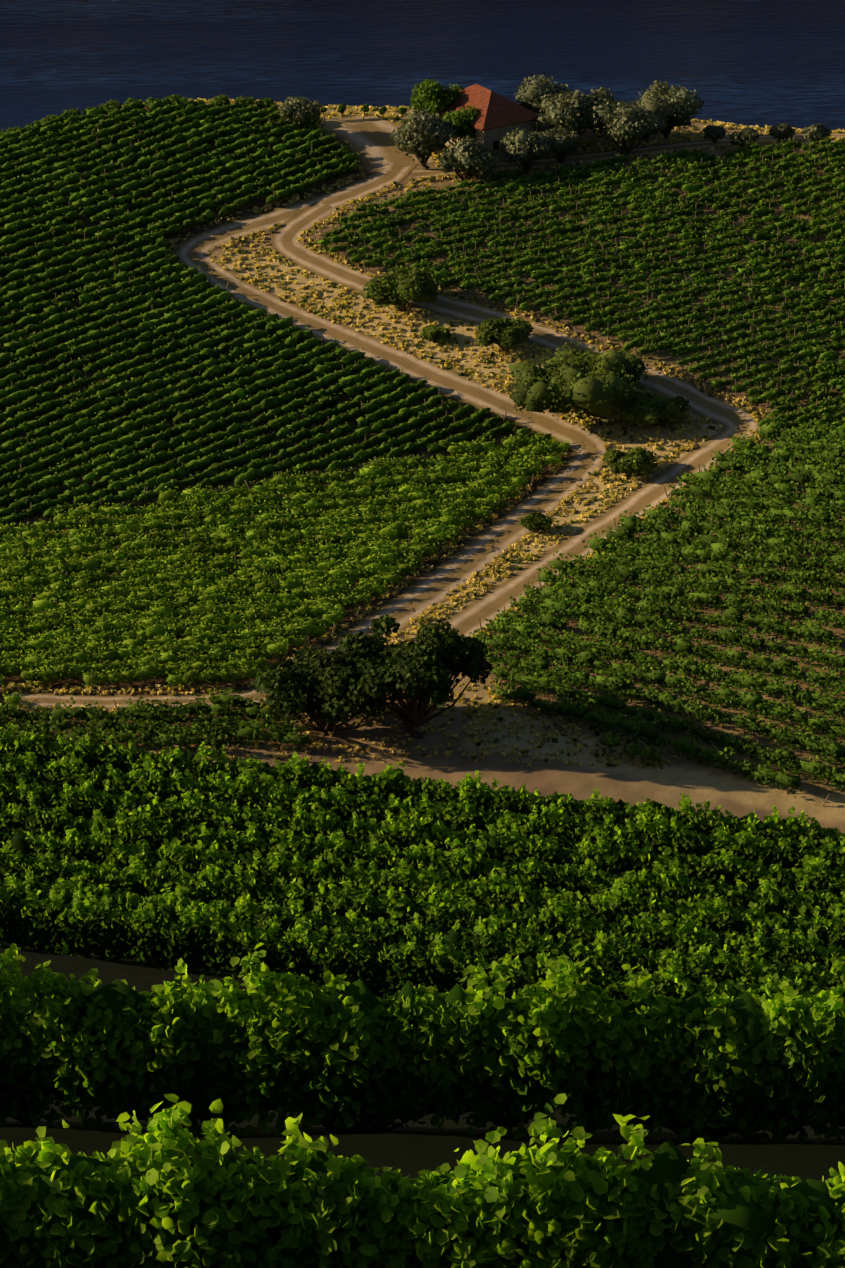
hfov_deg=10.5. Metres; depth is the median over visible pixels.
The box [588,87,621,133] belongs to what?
olive tree
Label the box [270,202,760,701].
track lane
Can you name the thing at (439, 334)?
shrub
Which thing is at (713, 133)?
bush
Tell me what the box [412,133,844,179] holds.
track path
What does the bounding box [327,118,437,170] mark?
dirt yard
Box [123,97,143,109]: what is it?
shrub
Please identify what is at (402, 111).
young vine
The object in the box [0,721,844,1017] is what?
vineyard rows
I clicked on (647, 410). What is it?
shrub
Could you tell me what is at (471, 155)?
olive tree
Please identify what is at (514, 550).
dry grass tufts
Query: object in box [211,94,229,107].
shrub
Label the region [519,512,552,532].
shrub
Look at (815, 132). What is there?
bush
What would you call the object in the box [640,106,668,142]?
olive tree
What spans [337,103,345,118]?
young vine
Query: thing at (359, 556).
green vineyard
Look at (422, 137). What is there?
olive tree
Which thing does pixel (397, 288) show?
shrub
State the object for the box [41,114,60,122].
shrub
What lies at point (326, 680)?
oak tree
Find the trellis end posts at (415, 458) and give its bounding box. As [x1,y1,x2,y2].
[113,108,829,805]
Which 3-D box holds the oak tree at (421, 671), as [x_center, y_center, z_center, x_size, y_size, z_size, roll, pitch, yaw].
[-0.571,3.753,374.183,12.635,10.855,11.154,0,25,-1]
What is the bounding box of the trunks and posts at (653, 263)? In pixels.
[324,135,844,430]
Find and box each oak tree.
[250,647,397,735]
[337,614,492,738]
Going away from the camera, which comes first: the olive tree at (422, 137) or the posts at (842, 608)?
the posts at (842, 608)
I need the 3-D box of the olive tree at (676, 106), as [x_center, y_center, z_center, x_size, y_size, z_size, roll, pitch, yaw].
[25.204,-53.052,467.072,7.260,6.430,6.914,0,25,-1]
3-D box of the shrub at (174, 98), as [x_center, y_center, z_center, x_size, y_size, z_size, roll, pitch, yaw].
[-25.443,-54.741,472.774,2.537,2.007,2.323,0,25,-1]
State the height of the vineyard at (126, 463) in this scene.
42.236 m
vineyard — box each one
[0,99,531,525]
[0,430,570,707]
[0,686,310,752]
[316,136,844,432]
[469,414,844,793]
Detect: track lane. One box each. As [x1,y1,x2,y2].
[9,163,610,708]
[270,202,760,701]
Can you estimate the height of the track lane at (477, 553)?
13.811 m
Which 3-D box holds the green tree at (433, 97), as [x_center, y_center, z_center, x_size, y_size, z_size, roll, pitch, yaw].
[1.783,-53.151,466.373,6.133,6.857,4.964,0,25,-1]
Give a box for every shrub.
[6,126,20,132]
[28,120,41,127]
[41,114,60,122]
[61,108,79,119]
[81,106,98,114]
[97,99,123,114]
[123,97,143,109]
[144,97,161,110]
[165,94,187,105]
[193,99,205,106]
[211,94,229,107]
[235,96,257,107]
[256,97,273,109]
[363,265,444,311]
[420,325,450,344]
[475,316,533,351]
[496,341,648,422]
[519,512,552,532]
[602,446,655,477]
[618,391,689,427]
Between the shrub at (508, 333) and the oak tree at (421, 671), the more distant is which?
the shrub at (508, 333)
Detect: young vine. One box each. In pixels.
[321,107,327,114]
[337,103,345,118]
[361,103,369,119]
[379,106,386,116]
[398,107,407,119]
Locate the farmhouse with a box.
[431,84,537,161]
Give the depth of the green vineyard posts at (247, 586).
397.64 m
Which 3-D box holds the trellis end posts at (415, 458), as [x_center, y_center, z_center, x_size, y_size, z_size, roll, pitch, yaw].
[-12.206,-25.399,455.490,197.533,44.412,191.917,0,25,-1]
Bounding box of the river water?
[0,0,844,132]
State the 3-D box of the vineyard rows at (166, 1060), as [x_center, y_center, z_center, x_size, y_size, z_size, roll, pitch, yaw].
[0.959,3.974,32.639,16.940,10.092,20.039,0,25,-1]
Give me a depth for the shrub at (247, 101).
472.65 m
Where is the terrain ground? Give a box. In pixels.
[0,101,844,1182]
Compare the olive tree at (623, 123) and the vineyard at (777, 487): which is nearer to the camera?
the vineyard at (777, 487)
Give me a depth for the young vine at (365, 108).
472.60 m
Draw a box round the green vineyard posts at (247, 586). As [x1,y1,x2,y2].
[1,441,560,691]
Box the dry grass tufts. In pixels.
[0,98,844,768]
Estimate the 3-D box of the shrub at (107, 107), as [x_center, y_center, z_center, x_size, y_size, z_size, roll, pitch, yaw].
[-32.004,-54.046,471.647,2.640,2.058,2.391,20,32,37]
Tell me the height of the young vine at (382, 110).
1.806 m
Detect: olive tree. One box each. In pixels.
[278,96,322,129]
[389,108,456,169]
[436,135,500,181]
[498,127,556,173]
[513,74,573,133]
[534,89,598,134]
[544,125,580,162]
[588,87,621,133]
[588,97,666,155]
[636,79,704,139]
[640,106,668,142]
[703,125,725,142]
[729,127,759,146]
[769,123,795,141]
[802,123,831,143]
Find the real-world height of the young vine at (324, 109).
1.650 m
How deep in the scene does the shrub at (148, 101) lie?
472.00 m
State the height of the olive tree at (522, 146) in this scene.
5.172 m
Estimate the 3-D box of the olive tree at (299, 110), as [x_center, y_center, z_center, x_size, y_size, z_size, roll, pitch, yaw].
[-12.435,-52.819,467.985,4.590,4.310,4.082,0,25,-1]
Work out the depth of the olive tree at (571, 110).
462.53 m
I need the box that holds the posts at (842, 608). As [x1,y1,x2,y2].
[491,427,844,791]
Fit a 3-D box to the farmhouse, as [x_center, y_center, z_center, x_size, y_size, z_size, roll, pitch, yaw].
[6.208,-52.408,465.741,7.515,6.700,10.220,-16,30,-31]
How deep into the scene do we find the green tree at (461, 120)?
461.40 m
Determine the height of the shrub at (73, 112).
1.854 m
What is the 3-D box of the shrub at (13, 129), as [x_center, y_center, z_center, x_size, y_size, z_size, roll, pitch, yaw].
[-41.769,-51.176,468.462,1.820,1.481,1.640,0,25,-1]
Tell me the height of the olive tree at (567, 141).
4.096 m
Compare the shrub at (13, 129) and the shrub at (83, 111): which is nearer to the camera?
the shrub at (13, 129)
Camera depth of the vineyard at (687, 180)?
444.27 m
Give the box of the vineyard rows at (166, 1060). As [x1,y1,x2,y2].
[0,942,844,1267]
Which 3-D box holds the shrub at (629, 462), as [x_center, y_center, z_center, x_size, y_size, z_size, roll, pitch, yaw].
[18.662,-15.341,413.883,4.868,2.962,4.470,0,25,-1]
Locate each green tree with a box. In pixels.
[410,79,462,119]
[442,105,478,146]
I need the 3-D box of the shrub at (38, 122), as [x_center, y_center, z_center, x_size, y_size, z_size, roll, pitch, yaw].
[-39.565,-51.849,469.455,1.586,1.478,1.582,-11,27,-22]

